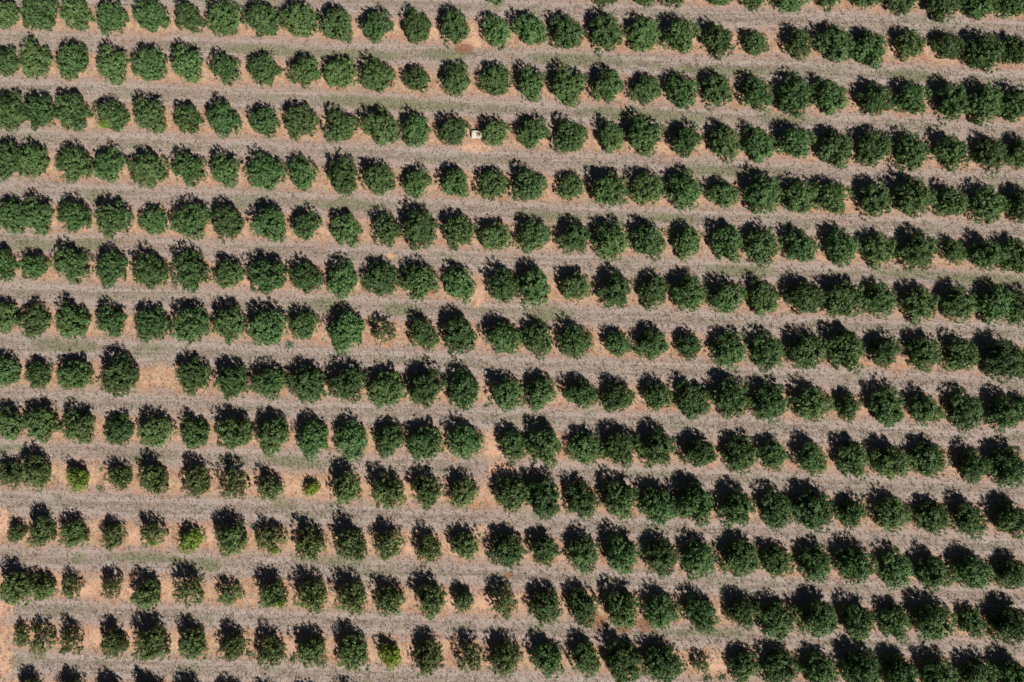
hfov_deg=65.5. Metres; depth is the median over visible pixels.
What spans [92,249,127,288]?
orchard tree
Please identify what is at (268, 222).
orchard tree
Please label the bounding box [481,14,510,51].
orchard tree
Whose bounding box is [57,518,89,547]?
orchard tree
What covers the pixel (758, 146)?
orchard tree
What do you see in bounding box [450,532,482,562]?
orchard tree
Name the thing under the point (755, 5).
orchard tree
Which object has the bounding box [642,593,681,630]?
orchard tree
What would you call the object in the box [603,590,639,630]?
orchard tree
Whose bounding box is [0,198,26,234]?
orchard tree
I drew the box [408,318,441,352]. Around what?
orchard tree
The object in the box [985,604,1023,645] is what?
orchard tree
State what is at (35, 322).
orchard tree
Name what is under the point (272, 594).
orchard tree
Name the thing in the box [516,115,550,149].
orchard tree
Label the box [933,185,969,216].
orchard tree
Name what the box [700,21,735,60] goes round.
orchard tree
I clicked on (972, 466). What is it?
orchard tree
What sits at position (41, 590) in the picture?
orchard tree
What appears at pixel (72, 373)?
orchard tree
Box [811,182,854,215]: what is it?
orchard tree
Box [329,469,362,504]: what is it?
orchard tree
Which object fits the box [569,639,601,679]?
orchard tree
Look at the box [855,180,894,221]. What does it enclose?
orchard tree
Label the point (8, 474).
orchard tree
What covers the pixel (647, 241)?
orchard tree
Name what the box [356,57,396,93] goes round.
orchard tree
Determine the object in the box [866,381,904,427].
orchard tree
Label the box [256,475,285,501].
orchard tree
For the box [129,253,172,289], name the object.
orchard tree
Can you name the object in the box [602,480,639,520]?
orchard tree
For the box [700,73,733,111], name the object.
orchard tree
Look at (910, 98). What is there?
orchard tree
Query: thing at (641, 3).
orchard tree
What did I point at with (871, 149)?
orchard tree
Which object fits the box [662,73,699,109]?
orchard tree
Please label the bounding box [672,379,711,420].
orchard tree
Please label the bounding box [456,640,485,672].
orchard tree
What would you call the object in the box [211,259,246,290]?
orchard tree
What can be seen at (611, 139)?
orchard tree
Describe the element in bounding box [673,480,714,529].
orchard tree
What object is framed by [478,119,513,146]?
orchard tree
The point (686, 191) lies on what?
orchard tree
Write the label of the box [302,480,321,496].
orchard tree
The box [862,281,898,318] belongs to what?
orchard tree
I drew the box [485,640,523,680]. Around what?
orchard tree
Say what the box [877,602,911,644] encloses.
orchard tree
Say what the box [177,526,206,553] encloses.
orchard tree
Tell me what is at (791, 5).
orchard tree
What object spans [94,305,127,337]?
orchard tree
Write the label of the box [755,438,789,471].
orchard tree
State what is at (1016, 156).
orchard tree
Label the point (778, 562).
orchard tree
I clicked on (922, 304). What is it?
orchard tree
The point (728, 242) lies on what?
orchard tree
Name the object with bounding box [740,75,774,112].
orchard tree
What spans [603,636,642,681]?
orchard tree
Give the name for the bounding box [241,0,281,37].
orchard tree
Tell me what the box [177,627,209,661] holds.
orchard tree
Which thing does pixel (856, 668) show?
orchard tree
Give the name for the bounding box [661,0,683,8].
orchard tree
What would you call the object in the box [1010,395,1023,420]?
orchard tree
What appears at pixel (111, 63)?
orchard tree
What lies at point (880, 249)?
orchard tree
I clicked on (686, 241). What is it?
orchard tree
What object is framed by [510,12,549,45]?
orchard tree
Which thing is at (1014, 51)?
orchard tree
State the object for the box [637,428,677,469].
orchard tree
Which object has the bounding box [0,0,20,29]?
orchard tree
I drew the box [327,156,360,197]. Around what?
orchard tree
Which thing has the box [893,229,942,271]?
orchard tree
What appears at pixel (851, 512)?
orchard tree
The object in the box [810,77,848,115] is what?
orchard tree
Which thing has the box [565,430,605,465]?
orchard tree
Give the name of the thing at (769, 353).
orchard tree
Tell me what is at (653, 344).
orchard tree
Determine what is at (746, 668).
orchard tree
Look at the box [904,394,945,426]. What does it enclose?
orchard tree
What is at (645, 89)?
orchard tree
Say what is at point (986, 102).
orchard tree
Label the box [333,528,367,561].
orchard tree
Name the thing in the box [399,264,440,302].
orchard tree
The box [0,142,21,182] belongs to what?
orchard tree
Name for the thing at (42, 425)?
orchard tree
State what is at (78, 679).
orchard tree
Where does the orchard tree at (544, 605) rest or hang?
on the ground at (332, 528)
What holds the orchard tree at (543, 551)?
on the ground at (332, 528)
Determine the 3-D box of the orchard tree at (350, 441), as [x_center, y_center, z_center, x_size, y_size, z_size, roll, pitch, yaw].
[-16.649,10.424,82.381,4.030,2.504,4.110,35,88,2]
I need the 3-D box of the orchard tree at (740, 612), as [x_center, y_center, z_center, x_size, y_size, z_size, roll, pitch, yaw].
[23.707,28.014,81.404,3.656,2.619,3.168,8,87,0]
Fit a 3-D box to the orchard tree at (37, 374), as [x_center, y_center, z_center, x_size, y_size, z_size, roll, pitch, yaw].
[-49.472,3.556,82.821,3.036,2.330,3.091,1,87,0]
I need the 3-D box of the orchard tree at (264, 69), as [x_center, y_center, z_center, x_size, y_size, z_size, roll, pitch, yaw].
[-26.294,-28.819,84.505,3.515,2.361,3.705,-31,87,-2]
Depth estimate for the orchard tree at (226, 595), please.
81.66 m
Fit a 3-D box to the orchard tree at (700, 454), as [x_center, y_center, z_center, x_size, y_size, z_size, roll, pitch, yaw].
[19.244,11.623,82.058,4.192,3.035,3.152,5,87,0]
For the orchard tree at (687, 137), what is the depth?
83.84 m
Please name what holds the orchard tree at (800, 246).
on the ground at (332, 528)
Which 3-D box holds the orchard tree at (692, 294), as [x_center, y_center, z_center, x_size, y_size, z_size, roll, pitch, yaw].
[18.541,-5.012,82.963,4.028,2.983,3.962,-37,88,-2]
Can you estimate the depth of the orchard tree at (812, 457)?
82.03 m
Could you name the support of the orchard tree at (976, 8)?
on the ground at (332, 528)
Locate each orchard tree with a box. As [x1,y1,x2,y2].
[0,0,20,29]
[0,47,19,77]
[0,91,26,131]
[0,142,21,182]
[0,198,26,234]
[0,248,20,281]
[0,302,21,333]
[0,354,22,386]
[0,406,27,439]
[0,461,23,489]
[0,571,31,607]
[6,523,27,543]
[12,624,29,647]
[15,302,53,340]
[16,143,50,177]
[16,254,50,279]
[16,454,51,492]
[17,36,54,79]
[17,94,55,131]
[18,196,54,235]
[19,0,59,32]
[22,405,63,443]
[24,361,53,389]
[25,623,58,657]
[26,515,57,546]
[27,572,57,601]
[48,246,92,284]
[51,93,93,133]
[53,42,89,81]
[53,145,94,183]
[53,300,92,338]
[55,199,94,233]
[55,359,99,391]
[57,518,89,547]
[57,626,84,655]
[58,0,95,32]
[60,575,86,599]
[61,409,96,443]
[65,467,88,492]
[69,678,81,681]
[90,98,130,131]
[90,146,128,183]
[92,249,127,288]
[93,200,134,239]
[94,43,129,85]
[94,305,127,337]
[95,0,129,37]
[98,353,140,397]
[98,524,128,551]
[99,627,129,658]
[100,576,123,598]
[103,414,134,446]
[103,466,133,490]
[126,150,168,189]
[129,45,168,82]
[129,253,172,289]
[129,579,161,609]
[131,0,171,32]
[131,624,172,661]
[132,97,168,133]
[134,305,171,343]
[136,416,179,447]
[136,463,168,496]
[137,205,170,236]
[139,523,169,547]
[167,150,207,187]
[168,306,215,344]
[169,44,203,83]
[169,201,212,241]
[170,249,211,293]
[172,104,204,135]
[172,573,206,608]
[174,2,206,33]
[175,355,212,396]
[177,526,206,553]
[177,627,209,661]
[179,416,211,449]
[180,464,215,499]
[205,0,246,36]
[205,99,242,138]
[208,52,242,85]
[210,152,239,188]
[211,204,245,243]
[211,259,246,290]
[211,303,249,345]
[212,363,249,401]
[212,415,256,449]
[213,521,248,556]
[216,467,252,499]
[216,582,245,606]
[216,633,250,662]
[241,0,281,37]
[242,152,287,191]
[244,309,291,347]
[245,258,290,294]
[247,52,282,86]
[248,106,281,138]
[248,205,287,243]
[249,366,291,401]
[253,413,290,457]
[254,525,288,555]
[254,634,287,668]
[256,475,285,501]
[257,579,288,609]
[279,2,319,37]
[282,103,319,142]
[286,54,321,89]
[286,365,329,405]
[287,155,319,192]
[288,311,321,340]
[289,262,325,293]
[291,209,322,241]
[291,578,328,615]
[292,636,327,668]
[293,526,328,562]
[294,419,329,461]
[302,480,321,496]
[318,6,353,44]
[321,108,359,143]
[322,56,360,90]
[326,257,358,299]
[326,310,365,355]
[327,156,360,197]
[327,365,368,403]
[329,212,362,248]
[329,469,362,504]
[333,420,368,462]
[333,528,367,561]
[333,578,368,617]
[334,634,370,673]
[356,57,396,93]
[359,107,403,146]
[360,7,394,44]
[360,261,401,298]
[361,162,396,195]
[365,371,410,408]
[369,316,396,345]
[371,471,406,509]
[372,586,406,617]
[373,212,403,247]
[373,420,404,458]
[373,529,405,561]
[377,642,403,671]
[399,210,439,250]
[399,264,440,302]
[401,5,432,45]
[401,113,431,147]
[401,166,432,200]
[402,66,430,92]
[404,425,448,461]
[405,366,447,408]
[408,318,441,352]
[410,474,444,510]
[411,638,444,676]
[414,533,443,564]
[414,583,447,620]
[435,117,472,145]
[440,8,470,48]
[440,62,470,97]
[441,167,469,197]
[441,212,476,251]
[441,264,476,304]
[442,315,477,358]
[445,424,485,459]
[445,476,479,511]
[448,367,480,412]
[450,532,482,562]
[453,588,473,614]
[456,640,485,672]
[473,169,511,201]
[477,63,514,97]
[477,222,514,252]
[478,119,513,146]
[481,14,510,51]
[482,322,523,354]
[485,268,522,303]
[485,532,528,570]
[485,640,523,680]
[487,0,504,5]
[488,376,525,412]
[489,582,517,620]
[493,476,532,514]
[497,430,529,465]
[509,168,547,201]
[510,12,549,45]
[514,219,551,255]
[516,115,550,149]
[517,63,546,102]
[519,267,551,310]
[521,319,554,360]
[523,374,556,412]
[526,426,562,469]
[526,471,561,521]
[527,585,562,626]
[528,534,561,567]
[528,642,564,679]
[548,13,587,49]
[551,62,589,107]
[552,118,588,153]
[554,172,587,201]
[556,219,591,254]
[556,323,594,360]
[558,272,593,302]
[562,377,599,409]
[564,480,600,519]
[564,586,600,628]
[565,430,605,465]
[566,534,601,575]
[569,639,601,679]
[587,12,624,57]
[589,68,624,104]
[589,171,628,208]
[590,220,630,261]
[593,0,617,8]
[596,117,624,153]
[597,270,633,309]
[598,432,642,469]
[599,381,635,413]
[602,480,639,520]
[603,331,634,356]
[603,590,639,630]
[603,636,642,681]
[606,534,641,575]
[625,15,661,52]
[625,170,667,206]
[627,74,661,106]
[627,112,666,157]
[630,220,666,262]
[633,328,668,360]
[634,0,655,9]
[637,274,669,311]
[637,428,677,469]
[637,487,682,526]
[640,644,687,681]
[642,381,674,411]
[642,538,681,579]
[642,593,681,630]
[660,17,701,54]
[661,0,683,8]
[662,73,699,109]
[665,167,703,211]
[670,273,707,312]
[672,122,703,158]
[672,225,702,261]
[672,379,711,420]
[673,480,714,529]
[674,332,703,361]
[678,438,716,467]
[680,539,717,580]
[683,592,719,634]
[691,652,711,676]
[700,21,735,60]
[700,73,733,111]
[704,177,741,208]
[705,282,747,314]
[708,0,733,5]
[708,123,741,165]
[709,224,742,262]
[709,330,748,370]
[709,376,750,419]
[715,487,756,529]
[717,537,759,577]
[721,434,759,474]
[724,599,760,630]
[726,647,760,681]
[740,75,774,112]
[740,124,775,163]
[741,0,766,10]
[741,30,769,56]
[742,225,782,268]
[743,173,783,214]
[744,277,781,315]
[748,329,784,373]
[749,383,790,424]
[753,648,801,681]
[754,598,802,641]
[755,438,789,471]
[756,484,794,532]
[759,544,794,578]
[769,0,808,12]
[774,127,818,159]
[775,70,815,117]
[781,180,821,213]
[782,26,812,62]
[782,228,821,262]
[782,280,826,313]
[783,333,829,370]
[789,488,840,532]
[791,387,836,422]
[792,440,827,477]
[794,597,837,637]
[796,542,834,583]
[796,651,839,681]
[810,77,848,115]
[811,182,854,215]
[812,21,857,63]
[813,0,841,12]
[816,129,853,169]
[819,280,869,320]
[823,226,861,267]
[825,329,865,374]
[833,546,879,584]
[835,390,861,423]
[835,440,869,480]
[838,645,883,681]
[839,497,868,531]
[839,603,878,641]
[849,0,885,10]
[849,128,893,167]
[851,29,887,69]
[854,79,893,116]
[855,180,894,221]
[859,231,897,270]
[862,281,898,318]
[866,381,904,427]
[869,334,903,368]
[869,444,912,480]
[872,495,912,533]
[876,545,914,590]
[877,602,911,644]
[880,652,920,681]
[887,0,918,16]
[891,82,933,115]
[891,176,937,218]
[893,28,927,62]
[893,132,930,171]
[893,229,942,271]
[899,283,939,325]
[903,335,942,373]
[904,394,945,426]
[906,441,952,478]
[908,601,957,642]
[911,500,955,535]
[911,555,956,593]
[919,651,959,681]
[924,0,964,23]
[930,30,965,59]
[931,133,973,172]
[933,81,971,125]
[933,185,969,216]
[940,238,967,265]
[940,283,978,323]
[943,337,980,371]
[944,387,985,434]
[948,499,988,540]
[950,554,995,590]
[955,606,989,639]
[956,657,999,681]
[958,0,1001,20]
[958,447,993,484]
[959,31,1006,74]
[964,238,1011,272]
[966,82,1003,127]
[967,183,1007,224]
[973,135,1008,175]
[976,284,1014,326]
[980,338,1023,383]
[982,394,1023,432]
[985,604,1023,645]
[987,445,1023,488]
[990,498,1023,540]
[993,556,1023,589]
[994,655,1023,681]
[997,0,1023,19]
[997,83,1023,122]
[997,237,1023,273]
[1000,33,1023,64]
[1003,137,1023,170]
[1004,186,1023,224]
[1006,288,1023,328]
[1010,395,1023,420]
[1014,346,1023,378]
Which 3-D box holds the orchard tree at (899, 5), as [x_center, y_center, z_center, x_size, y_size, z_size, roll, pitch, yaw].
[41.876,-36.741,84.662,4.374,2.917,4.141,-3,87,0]
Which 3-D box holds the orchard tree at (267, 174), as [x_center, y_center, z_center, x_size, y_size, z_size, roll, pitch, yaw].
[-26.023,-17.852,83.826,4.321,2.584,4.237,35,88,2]
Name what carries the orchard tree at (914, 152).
on the ground at (332, 528)
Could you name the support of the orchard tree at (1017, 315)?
on the ground at (332, 528)
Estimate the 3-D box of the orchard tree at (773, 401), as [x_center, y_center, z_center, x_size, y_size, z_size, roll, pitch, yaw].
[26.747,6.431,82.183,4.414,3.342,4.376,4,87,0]
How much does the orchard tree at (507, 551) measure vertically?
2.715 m
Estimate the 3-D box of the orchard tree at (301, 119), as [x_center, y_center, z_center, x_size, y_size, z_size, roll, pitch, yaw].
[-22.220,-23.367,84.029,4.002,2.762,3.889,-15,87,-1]
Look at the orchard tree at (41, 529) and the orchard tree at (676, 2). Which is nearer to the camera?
the orchard tree at (41, 529)
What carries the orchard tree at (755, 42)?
on the ground at (332, 528)
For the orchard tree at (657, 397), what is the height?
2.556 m
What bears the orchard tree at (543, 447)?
on the ground at (332, 528)
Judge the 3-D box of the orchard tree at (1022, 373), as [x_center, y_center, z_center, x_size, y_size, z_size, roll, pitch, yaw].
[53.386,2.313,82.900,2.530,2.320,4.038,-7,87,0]
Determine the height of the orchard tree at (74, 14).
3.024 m
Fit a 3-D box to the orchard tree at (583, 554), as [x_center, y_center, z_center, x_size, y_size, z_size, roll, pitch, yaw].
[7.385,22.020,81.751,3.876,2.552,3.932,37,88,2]
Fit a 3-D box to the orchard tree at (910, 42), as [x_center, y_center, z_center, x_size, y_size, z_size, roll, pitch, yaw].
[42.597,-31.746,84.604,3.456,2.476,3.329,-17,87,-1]
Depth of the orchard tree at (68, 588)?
81.68 m
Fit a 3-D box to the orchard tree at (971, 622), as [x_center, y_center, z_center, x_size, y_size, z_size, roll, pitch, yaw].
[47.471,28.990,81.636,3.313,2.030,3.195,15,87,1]
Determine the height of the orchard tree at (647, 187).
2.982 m
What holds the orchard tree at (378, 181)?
on the ground at (332, 528)
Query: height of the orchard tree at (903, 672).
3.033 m
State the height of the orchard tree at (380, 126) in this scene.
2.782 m
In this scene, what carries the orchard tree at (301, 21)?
on the ground at (332, 528)
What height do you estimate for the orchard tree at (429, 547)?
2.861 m
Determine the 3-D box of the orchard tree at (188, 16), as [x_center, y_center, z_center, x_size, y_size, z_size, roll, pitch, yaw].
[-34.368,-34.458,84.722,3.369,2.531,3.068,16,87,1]
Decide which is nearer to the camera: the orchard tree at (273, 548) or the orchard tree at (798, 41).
the orchard tree at (273, 548)
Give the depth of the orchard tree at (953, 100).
83.79 m
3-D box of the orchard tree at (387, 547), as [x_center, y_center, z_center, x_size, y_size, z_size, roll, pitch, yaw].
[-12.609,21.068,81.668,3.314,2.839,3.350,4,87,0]
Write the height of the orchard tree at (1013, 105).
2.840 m
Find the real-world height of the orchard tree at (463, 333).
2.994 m
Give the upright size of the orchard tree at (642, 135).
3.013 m
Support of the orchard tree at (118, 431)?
on the ground at (332, 528)
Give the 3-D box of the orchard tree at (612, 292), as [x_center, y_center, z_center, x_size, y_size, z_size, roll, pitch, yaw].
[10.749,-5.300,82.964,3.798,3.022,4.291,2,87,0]
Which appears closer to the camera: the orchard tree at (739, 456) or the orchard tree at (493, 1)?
the orchard tree at (739, 456)
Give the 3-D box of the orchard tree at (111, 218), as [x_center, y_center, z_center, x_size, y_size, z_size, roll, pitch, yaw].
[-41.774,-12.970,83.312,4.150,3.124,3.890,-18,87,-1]
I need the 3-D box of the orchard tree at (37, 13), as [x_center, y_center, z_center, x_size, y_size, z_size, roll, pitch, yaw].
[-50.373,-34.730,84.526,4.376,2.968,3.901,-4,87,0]
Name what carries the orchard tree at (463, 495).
on the ground at (332, 528)
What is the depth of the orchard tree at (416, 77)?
84.50 m
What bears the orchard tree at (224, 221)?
on the ground at (332, 528)
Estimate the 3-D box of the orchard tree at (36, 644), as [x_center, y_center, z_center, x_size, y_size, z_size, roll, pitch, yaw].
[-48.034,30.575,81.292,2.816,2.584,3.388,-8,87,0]
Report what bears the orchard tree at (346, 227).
on the ground at (332, 528)
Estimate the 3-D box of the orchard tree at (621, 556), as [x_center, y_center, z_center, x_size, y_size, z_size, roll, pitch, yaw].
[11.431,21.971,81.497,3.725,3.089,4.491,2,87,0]
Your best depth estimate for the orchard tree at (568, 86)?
83.91 m
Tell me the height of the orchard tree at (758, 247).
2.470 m
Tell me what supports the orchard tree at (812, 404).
on the ground at (332, 528)
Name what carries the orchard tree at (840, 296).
on the ground at (332, 528)
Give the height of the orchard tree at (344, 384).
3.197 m
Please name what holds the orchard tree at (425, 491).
on the ground at (332, 528)
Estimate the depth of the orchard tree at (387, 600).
81.30 m
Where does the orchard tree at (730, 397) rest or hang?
on the ground at (332, 528)
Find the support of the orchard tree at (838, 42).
on the ground at (332, 528)
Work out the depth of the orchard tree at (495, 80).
84.30 m
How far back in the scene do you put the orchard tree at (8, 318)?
83.09 m
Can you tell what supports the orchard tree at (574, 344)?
on the ground at (332, 528)
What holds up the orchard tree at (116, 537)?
on the ground at (332, 528)
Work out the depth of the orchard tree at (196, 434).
82.35 m
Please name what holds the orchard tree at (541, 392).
on the ground at (332, 528)
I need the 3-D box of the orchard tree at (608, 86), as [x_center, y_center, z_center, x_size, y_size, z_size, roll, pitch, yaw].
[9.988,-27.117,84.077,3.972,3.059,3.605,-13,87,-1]
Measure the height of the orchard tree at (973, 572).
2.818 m
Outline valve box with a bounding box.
[472,130,485,138]
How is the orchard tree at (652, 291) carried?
on the ground at (332, 528)
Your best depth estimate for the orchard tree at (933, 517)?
81.83 m
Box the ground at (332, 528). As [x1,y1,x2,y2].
[0,0,1023,681]
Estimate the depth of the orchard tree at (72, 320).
82.76 m
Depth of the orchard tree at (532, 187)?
83.30 m
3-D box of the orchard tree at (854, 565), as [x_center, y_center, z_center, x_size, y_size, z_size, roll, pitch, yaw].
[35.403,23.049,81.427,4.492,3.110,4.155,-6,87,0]
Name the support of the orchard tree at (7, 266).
on the ground at (332, 528)
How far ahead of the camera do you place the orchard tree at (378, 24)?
84.49 m
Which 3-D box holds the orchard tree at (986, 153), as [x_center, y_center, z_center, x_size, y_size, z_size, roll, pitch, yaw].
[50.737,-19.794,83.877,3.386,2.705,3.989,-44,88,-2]
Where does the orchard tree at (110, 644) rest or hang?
on the ground at (332, 528)
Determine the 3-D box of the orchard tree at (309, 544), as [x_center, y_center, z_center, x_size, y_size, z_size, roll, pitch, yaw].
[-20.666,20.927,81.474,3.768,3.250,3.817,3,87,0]
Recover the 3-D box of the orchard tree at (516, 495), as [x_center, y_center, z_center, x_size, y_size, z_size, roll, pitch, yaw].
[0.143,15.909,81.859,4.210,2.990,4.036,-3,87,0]
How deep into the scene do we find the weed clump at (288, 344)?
84.03 m
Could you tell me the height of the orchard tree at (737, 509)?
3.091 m
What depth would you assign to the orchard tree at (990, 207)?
83.47 m
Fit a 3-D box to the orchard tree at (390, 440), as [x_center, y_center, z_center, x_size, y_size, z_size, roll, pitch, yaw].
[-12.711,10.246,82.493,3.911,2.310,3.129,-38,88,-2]
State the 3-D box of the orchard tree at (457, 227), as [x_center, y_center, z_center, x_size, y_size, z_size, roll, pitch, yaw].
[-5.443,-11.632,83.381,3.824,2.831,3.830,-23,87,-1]
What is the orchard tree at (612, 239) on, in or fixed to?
on the ground at (332, 528)
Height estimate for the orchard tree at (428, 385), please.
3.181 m
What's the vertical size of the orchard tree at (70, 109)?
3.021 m
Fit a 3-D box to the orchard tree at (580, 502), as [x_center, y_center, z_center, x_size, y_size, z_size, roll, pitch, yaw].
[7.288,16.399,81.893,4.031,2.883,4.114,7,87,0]
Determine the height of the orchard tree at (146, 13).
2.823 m
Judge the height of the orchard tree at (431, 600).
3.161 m
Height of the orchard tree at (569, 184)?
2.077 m
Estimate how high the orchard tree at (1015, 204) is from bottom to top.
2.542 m
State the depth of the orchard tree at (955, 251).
83.65 m
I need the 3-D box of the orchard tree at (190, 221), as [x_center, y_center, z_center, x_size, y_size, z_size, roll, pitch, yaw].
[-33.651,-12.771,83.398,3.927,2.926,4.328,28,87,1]
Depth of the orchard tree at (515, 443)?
82.19 m
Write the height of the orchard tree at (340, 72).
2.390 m
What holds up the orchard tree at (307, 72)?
on the ground at (332, 528)
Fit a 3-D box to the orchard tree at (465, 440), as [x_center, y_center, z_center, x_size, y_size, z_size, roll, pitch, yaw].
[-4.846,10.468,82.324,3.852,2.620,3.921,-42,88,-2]
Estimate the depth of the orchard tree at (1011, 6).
84.79 m
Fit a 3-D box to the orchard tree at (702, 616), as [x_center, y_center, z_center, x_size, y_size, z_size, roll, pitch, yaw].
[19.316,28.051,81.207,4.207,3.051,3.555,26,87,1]
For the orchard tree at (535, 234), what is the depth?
83.25 m
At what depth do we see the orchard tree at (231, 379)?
82.24 m
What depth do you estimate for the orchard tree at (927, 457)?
82.06 m
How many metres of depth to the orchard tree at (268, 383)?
82.29 m
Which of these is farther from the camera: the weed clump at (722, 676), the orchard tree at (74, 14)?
the orchard tree at (74, 14)
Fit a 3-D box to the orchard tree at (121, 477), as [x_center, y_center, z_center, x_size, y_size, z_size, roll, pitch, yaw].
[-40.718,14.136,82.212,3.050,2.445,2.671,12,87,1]
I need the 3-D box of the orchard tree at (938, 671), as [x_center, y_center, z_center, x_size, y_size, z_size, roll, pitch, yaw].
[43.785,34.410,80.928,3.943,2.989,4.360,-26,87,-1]
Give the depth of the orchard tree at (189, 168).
83.75 m
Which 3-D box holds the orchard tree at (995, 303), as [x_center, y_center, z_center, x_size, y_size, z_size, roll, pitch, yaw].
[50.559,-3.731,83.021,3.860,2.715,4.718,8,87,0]
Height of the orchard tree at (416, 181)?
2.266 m
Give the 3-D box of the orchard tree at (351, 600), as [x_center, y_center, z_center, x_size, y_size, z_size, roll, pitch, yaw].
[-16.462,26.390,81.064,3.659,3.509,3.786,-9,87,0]
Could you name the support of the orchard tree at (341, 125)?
on the ground at (332, 528)
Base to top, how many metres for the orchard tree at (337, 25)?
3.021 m
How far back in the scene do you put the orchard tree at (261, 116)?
83.97 m
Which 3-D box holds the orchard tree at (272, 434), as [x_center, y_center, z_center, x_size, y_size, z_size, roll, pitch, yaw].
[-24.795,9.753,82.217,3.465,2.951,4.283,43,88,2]
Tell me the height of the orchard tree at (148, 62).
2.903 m
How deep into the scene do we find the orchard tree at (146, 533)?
81.66 m
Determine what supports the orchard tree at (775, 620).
on the ground at (332, 528)
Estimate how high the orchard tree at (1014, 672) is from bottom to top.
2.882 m
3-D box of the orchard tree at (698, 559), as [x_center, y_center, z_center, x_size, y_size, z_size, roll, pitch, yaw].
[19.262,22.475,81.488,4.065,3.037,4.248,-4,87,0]
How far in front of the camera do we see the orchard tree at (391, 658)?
81.28 m
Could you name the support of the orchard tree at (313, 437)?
on the ground at (332, 528)
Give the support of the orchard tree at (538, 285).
on the ground at (332, 528)
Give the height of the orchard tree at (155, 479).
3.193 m
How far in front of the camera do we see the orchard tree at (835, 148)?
83.51 m
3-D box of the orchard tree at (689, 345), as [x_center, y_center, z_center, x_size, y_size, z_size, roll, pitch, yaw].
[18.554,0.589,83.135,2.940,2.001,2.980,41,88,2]
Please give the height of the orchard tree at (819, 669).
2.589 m
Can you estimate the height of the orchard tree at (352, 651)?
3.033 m
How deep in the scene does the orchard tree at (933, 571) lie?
81.40 m
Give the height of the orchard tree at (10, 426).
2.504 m
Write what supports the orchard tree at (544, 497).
on the ground at (332, 528)
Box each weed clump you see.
[244,648,255,660]
[284,339,292,349]
[317,657,328,666]
[702,673,712,681]
[715,671,726,680]
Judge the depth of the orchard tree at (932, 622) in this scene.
80.91 m
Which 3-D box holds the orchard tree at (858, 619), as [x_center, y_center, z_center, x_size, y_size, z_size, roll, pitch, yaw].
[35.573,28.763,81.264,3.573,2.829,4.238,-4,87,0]
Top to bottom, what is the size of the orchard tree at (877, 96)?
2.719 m
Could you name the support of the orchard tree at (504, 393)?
on the ground at (332, 528)
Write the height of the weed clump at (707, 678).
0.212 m
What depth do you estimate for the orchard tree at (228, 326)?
82.50 m
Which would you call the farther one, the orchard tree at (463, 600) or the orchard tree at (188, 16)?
the orchard tree at (188, 16)
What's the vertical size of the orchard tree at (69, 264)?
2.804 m
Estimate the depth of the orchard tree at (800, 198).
83.45 m
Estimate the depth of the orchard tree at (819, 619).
80.95 m
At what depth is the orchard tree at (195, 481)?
81.80 m
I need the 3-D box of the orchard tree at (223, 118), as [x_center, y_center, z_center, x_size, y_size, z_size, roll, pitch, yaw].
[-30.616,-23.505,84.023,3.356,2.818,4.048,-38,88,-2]
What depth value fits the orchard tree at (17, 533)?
82.17 m
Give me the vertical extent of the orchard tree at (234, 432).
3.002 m
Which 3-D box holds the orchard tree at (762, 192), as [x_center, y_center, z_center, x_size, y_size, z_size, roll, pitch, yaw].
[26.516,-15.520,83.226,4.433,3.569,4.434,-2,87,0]
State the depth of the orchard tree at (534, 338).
82.86 m
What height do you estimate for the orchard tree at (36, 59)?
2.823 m
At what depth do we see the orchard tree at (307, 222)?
83.44 m
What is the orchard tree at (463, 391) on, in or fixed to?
on the ground at (332, 528)
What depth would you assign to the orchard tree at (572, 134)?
83.69 m
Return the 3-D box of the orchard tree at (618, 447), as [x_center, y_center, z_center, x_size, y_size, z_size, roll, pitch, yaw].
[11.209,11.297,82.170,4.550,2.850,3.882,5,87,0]
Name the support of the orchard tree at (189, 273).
on the ground at (332, 528)
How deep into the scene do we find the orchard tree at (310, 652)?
80.96 m
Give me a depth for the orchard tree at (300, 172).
83.80 m
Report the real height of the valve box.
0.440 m
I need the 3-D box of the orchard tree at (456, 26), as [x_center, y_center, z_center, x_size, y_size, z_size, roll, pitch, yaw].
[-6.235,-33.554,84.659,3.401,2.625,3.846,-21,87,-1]
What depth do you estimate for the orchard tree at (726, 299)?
82.83 m
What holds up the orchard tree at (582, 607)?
on the ground at (332, 528)
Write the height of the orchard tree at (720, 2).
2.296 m
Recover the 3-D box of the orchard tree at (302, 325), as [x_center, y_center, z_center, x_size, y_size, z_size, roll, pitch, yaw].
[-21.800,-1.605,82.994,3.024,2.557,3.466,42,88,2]
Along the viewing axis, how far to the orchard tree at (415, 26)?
84.65 m
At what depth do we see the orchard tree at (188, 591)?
81.00 m
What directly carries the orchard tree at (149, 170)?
on the ground at (332, 528)
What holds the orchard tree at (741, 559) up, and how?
on the ground at (332, 528)
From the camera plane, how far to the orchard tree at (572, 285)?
82.95 m
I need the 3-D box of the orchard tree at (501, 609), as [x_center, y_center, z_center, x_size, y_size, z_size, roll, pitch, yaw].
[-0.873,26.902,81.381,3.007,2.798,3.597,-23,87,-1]
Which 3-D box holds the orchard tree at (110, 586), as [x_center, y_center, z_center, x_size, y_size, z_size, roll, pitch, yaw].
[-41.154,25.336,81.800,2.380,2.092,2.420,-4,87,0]
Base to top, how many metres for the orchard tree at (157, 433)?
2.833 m
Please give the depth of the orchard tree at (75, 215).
83.30 m
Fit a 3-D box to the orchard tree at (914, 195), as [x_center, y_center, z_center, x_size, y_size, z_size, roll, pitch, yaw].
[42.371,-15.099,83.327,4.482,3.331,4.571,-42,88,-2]
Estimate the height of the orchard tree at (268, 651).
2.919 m

